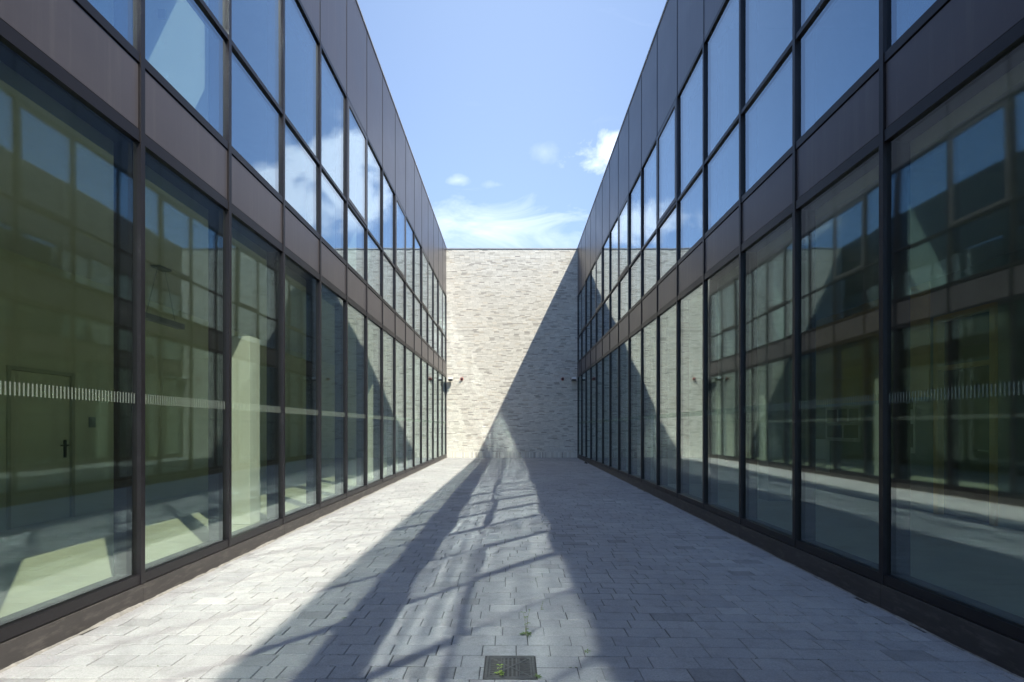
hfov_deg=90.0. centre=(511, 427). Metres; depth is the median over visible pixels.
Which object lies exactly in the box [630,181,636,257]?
window
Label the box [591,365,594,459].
window
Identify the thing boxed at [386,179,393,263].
window
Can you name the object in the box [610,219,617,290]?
window
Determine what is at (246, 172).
office building
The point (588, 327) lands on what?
window
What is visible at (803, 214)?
office building
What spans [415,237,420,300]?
window
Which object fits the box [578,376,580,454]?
window
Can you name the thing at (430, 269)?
window
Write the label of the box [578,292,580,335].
window
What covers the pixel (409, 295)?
window
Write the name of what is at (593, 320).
window
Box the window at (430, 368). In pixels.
[429,365,432,459]
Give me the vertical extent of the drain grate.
0.200 m
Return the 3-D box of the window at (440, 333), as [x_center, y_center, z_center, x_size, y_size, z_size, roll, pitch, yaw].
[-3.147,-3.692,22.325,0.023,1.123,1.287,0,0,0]
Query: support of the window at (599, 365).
in the office building at (803, 214)
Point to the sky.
(512, 113)
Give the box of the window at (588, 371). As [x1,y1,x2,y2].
[586,369,589,457]
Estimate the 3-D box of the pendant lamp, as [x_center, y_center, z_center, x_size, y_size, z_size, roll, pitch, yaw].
[-5.000,-1.890,7.300,0.140,0.800,0.900,0,0,0]
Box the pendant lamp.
[145,265,184,329]
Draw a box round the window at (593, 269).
[591,264,594,317]
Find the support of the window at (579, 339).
in the office building at (803, 214)
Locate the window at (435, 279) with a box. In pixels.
[434,274,437,324]
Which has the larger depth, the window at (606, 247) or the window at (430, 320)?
the window at (430, 320)
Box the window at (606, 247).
[603,237,608,300]
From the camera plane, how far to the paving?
4.24 m
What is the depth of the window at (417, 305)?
16.99 m
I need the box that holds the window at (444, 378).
[443,376,445,454]
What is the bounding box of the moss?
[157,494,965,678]
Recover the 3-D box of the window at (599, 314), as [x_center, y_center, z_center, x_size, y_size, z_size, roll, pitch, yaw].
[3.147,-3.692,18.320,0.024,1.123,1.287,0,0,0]
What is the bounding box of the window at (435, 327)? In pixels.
[434,323,437,352]
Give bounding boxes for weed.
[494,664,504,675]
[520,609,531,635]
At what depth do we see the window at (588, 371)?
21.00 m
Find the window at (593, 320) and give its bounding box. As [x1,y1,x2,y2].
[591,316,594,347]
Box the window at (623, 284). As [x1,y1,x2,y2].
[619,271,627,319]
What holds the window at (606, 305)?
in the office building at (803, 214)
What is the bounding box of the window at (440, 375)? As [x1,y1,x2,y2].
[439,373,441,455]
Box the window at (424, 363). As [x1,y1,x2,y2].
[423,361,426,461]
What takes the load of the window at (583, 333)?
in the office building at (803, 214)
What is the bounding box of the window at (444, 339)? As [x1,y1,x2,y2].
[443,335,445,360]
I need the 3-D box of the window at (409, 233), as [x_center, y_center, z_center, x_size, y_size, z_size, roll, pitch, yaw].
[-3.147,-5.263,15.651,0.027,1.913,1.287,0,0,0]
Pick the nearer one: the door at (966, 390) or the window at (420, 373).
the door at (966, 390)
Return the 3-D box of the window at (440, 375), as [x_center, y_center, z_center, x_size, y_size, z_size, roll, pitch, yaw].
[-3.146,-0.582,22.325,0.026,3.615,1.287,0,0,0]
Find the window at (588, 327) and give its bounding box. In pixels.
[586,323,589,352]
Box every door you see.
[11,370,69,527]
[944,365,988,522]
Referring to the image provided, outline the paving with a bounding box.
[0,458,1023,681]
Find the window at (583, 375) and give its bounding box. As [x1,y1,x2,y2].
[582,373,584,455]
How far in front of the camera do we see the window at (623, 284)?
14.40 m
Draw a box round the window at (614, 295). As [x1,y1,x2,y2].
[611,285,617,327]
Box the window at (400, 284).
[396,271,404,319]
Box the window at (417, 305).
[415,297,420,335]
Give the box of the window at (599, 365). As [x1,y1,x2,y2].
[597,360,601,462]
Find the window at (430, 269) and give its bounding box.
[429,264,432,317]
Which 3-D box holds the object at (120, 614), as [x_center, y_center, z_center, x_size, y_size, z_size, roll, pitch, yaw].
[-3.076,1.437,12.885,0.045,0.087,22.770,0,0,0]
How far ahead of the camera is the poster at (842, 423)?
10.03 m
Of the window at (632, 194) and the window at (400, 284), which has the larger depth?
the window at (400, 284)
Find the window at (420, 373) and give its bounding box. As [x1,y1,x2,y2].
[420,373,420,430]
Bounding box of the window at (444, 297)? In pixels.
[443,292,445,335]
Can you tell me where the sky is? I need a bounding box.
[357,0,666,247]
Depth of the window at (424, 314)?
18.35 m
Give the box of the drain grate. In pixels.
[484,656,535,679]
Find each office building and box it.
[0,0,446,669]
[577,0,1023,677]
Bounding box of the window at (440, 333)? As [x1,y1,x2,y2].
[439,330,441,356]
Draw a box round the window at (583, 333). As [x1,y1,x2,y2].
[582,330,584,356]
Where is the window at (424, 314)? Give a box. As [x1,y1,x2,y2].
[422,307,426,341]
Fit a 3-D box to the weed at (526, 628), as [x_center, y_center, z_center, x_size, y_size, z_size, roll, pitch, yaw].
[0.096,1.396,3.659,0.095,0.174,0.098,0,0,0]
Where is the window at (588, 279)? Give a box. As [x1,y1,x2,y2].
[586,274,589,324]
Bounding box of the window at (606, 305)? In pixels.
[603,297,608,335]
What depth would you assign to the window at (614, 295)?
15.67 m
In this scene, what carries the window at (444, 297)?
in the office building at (246, 172)
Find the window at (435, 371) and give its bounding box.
[434,369,437,457]
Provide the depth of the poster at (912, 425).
8.30 m
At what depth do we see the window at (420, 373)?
17.54 m
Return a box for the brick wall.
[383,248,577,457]
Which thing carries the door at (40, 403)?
in the office building at (246, 172)
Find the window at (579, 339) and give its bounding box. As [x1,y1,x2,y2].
[578,335,580,360]
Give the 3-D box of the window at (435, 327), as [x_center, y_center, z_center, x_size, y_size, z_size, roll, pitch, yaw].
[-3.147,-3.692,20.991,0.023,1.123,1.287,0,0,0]
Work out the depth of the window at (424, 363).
18.55 m
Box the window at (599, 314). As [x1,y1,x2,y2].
[597,307,601,341]
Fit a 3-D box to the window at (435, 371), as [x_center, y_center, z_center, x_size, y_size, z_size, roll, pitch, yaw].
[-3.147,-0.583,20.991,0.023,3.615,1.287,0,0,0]
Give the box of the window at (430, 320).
[429,316,432,347]
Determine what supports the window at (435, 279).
in the office building at (246, 172)
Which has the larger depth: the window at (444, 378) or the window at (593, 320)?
the window at (444, 378)
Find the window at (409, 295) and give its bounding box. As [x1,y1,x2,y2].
[406,285,412,327]
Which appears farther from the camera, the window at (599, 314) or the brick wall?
the brick wall
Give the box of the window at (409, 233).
[406,219,413,289]
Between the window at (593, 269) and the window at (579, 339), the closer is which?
the window at (593, 269)
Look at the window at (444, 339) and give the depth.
23.78 m
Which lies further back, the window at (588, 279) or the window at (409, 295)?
the window at (588, 279)

